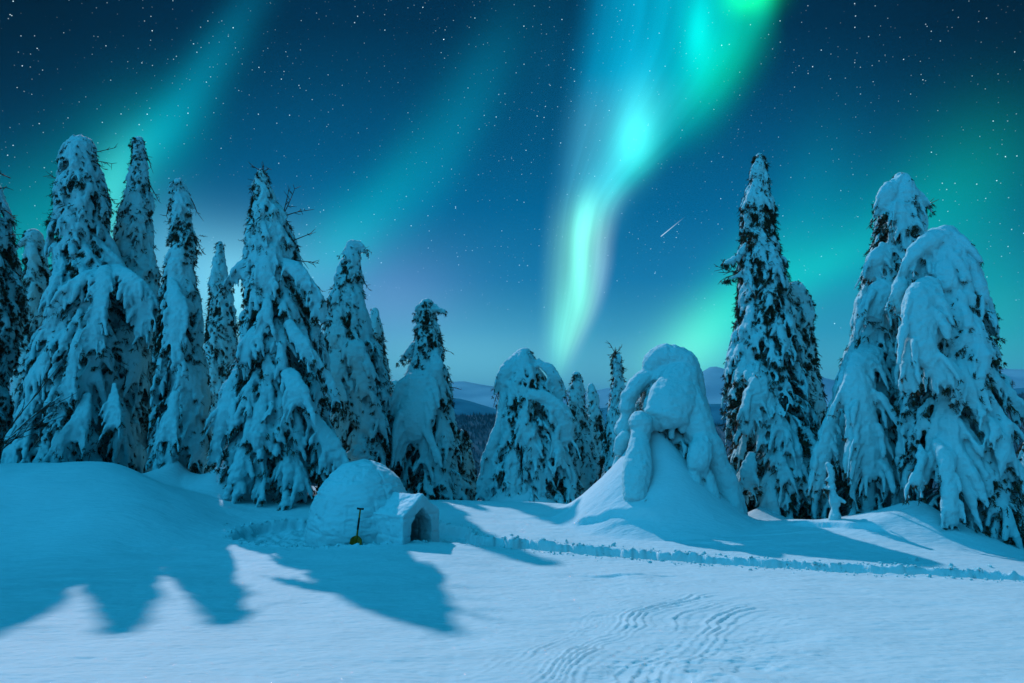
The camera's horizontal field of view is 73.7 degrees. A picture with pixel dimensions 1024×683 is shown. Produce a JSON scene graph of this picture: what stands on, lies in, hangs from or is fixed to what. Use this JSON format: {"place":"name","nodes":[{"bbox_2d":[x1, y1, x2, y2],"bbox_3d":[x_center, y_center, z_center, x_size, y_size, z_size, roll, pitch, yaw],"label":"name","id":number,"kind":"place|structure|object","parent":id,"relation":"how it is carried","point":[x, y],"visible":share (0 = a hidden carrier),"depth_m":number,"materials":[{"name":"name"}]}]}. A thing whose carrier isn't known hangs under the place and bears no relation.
{"place":"outdoors","nodes":[
{"label":"outdoors","id":0,"kind":"place"},
{"bbox_2d":[349,507,363,544],"bbox_3d":[-3.337,4.017,14.617,0.287,0.889,0.184,0,-6,0],"label":"snow shovel","id":1,"kind":"object","parent":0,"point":[355,539],"visible":0.72,"depth_m":14.58,"materials":[{"name":"yellow plastic"}]},
{"bbox_2d":[0,431,1023,682],"bbox_3d":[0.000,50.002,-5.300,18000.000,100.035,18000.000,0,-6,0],"label":"snow ground","id":2,"kind":"structure","parent":0,"point":[114,573],"depth_m":10.45,"materials":[{"name":"white snow"}]},
{"bbox_2d":[0,170,30,462],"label":"spruce tree","id":3,"kind":"object","parent":2,"relation":"on","point":[14,308],"visible":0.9,"depth_m":21.25,"materials":[{"name":"green plant"}]},
{"bbox_2d":[10,229,50,445],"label":"spruce tree","id":4,"kind":"object","parent":2,"relation":"on","point":[36,275],"visible":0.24,"depth_m":24.02,"materials":[{"name":"white plant"}]},
{"bbox_2d":[0,360,75,451],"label":"bare bush","id":5,"kind":"object","parent":2,"relation":"on","point":[12,437],"visible":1,"depth_m":18.67,"materials":[{"name":"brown wood"}]},
{"bbox_2d":[0,134,160,472],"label":"spruce tree","id":6,"kind":"object","parent":2,"relation":"on","point":[96,292],"visible":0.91,"depth_m":20.44,"materials":[{"name":"white plant"}]},
{"bbox_2d":[108,136,162,472],"bbox_3d":[-12.521,-0.793,23.032,2.402,12.704,1.985,0,-6,0],"label":"spruce tree","id":7,"kind":"object","parent":2,"relation":"on","point":[133,231],"visible":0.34,"depth_m":23.04,"materials":[{"name":"white plant"}]},
{"bbox_2d":[143,178,215,473],"bbox_3d":[-9.910,-0.270,20.320,2.041,9.690,2.437,0,-6,0],"label":"spruce tree","id":8,"kind":"object","parent":2,"relation":"on","point":[181,395],"visible":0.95,"depth_m":20.05,"materials":[{"name":"white plant"}]},
{"bbox_2d":[203,241,238,471],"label":"spruce tree","id":9,"kind":"object","parent":2,"relation":"on","point":[221,330],"visible":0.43,"depth_m":30.77,"materials":[{"name":"white plant"}]},
{"bbox_2d":[200,161,348,510],"bbox_3d":[-6.497,-0.128,20.306,4.737,10.762,3.956,0,-6,0],"label":"spruce tree","id":10,"kind":"object","parent":2,"relation":"on","point":[273,429],"visible":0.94,"depth_m":19.03,"materials":[{"name":"white plant"}]},
{"bbox_2d":[346,439,368,461],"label":"spruce sapling","id":11,"kind":"object","parent":2,"relation":"on","point":[358,451],"visible":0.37,"depth_m":22.54,"materials":[{"name":"white plant"}]},
{"bbox_2d":[321,240,394,470],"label":"spruce tree","id":12,"kind":"object","parent":2,"relation":"on","point":[358,372],"visible":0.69,"depth_m":24.29,"materials":[{"name":"white plant"}]},
{"bbox_2d":[304,459,439,546],"bbox_3d":[-3.265,3.855,15.807,3.171,2.242,2.561,-4,-7,33],"label":"igloo","id":13,"kind":"object","parent":2,"relation":"on","point":[393,511],"visible":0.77,"depth_m":15.05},
{"bbox_2d":[370,307,393,394],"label":"spruce tree","id":14,"kind":"object","parent":2,"relation":"on","point":[376,323],"visible":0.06,"depth_m":28.03,"materials":[{"name":"white plant"}]},
{"bbox_2d":[390,380,397,389],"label":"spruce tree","id":15,"kind":"object","parent":2,"relation":"on","point":[394,382],"visible":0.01,"depth_m":31.82,"materials":[{"name":"plant"}]},
{"bbox_2d":[386,298,472,499],"bbox_3d":[-3.165,2.554,26.289,3.514,8.612,3.701,0,-6,0],"label":"spruce tree","id":16,"kind":"object","parent":2,"relation":"on","point":[426,451],"visible":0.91,"depth_m":25.35,"materials":[{"name":"white plant"}]},
{"bbox_2d":[458,429,478,500],"bbox_3d":[-1.897,5.399,27.563,1.434,3.725,1.460,4,-7,-31],"label":"spruce bush","id":17,"kind":"object","parent":2,"relation":"on","point":[465,446],"visible":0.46,"depth_m":27.41,"materials":[{"name":"green plant"}]},
{"bbox_2d":[473,348,584,503],"bbox_3d":[0.669,3.608,26.233,4.247,6.783,4.105,0,-6,0],"label":"spruce tree","id":18,"kind":"object","parent":2,"relation":"on","point":[535,424],"visible":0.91,"depth_m":25.24,"materials":[{"name":"white plant"}]},
{"bbox_2d":[567,371,599,502],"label":"spruce tree","id":19,"kind":"object","parent":2,"relation":"on","point":[584,438],"visible":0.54,"depth_m":28.34,"materials":[{"name":"white plant"}]},
{"bbox_2d":[585,383,606,471],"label":"spruce tree","id":20,"kind":"object","parent":2,"relation":"on","point":[595,418],"visible":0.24,"depth_m":30.53,"materials":[{"name":"white plant"}]},
{"bbox_2d":[596,342,627,479],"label":"spruce tree","id":21,"kind":"object","parent":2,"relation":"on","point":[606,457],"visible":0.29,"depth_m":26.66,"materials":[{"name":"white plant"}]},
{"bbox_2d":[224,499,1023,582],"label":"snow rubble","id":22,"kind":"object","parent":2,"relation":"on","point":[913,558],"visible":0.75,"depth_m":13.86,"materials":[{"name":"white snow"}]},
{"bbox_2d":[612,343,747,514],"bbox_3d":[4.413,3.083,19.019,4.634,6.115,3.326,2,-6,-21],"label":"snow ghost tree","id":23,"kind":"object","parent":2,"relation":"on","point":[664,390],"visible":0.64,"depth_m":18.04,"materials":[{"name":"white snow"}]},
{"bbox_2d":[714,153,829,519],"bbox_3d":[8.182,0.116,21.502,3.539,12.508,3.284,0,-6,0],"label":"spruce tree","id":24,"kind":"object","parent":2,"relation":"on","point":[770,408],"visible":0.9,"depth_m":20.70,"materials":[{"name":"white plant"}]},
{"bbox_2d":[785,280,827,512],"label":"spruce tree","id":25,"kind":"object","parent":2,"relation":"on","point":[804,304],"visible":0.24,"depth_m":22.89,"materials":[{"name":"white plant"}]},
{"bbox_2d":[822,462,846,519],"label":"spruce sapling","id":26,"kind":"object","parent":2,"relation":"on","point":[835,500],"visible":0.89,"depth_m":16.54,"materials":[{"name":"white plant"}]},
{"bbox_2d":[804,172,938,519],"bbox_3d":[9.788,0.347,19.288,4.677,10.867,3.396,5,-8,-41],"label":"spruce tree","id":27,"kind":"object","parent":2,"relation":"on","point":[856,442],"visible":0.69,"depth_m":18.53,"materials":[{"name":"white plant"}]},
{"bbox_2d":[885,225,1023,549],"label":"snow ghost tree","id":28,"kind":"object","parent":2,"relation":"on","point":[961,453],"visible":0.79,"depth_m":16.11,"materials":[{"name":"white snow"}]},
{"bbox_2d":[1015,442,1023,509],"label":"spruce bush","id":29,"kind":"object","parent":2,"relation":"on","point":[1020,452],"visible":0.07,"depth_m":24.68,"materials":[{"name":"green plant"}]},
{"bbox_2d":[0,0,1023,391],"label":"sky","id":30,"kind":"structure","parent":0,"point":[563,180],"materials":[{"name":"blue"}]},
{"bbox_2d":[9,367,1023,408],"bbox_3d":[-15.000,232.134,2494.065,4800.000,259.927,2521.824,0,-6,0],"label":"mountain","id":31,"kind":"structure","parent":0,"point":[483,394],"depth_m":2116.59,"materials":[{"name":"white snow"}]},
{"bbox_2d":[309,393,1023,500],"bbox_3d":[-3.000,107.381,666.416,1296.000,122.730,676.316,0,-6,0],"label":"hill","id":32,"kind":"structure","parent":0,"point":[489,430],"depth_m":556.89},
{"bbox_2d":[313,392,1023,487],"bbox_3d":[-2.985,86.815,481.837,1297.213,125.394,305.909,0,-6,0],"label":"wood","id":33,"kind":"object","parent":32,"relation":"on","point":[464,416],"visible":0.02,"depth_m":569.76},
{"bbox_2d":[329,388,1023,426],"bbox_3d":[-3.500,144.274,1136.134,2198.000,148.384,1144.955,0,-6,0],"label":"hill","id":34,"kind":"structure","parent":0,"point":[467,407],"depth_m":1010.86,"materials":[{"name":"white snow"}]}
]}

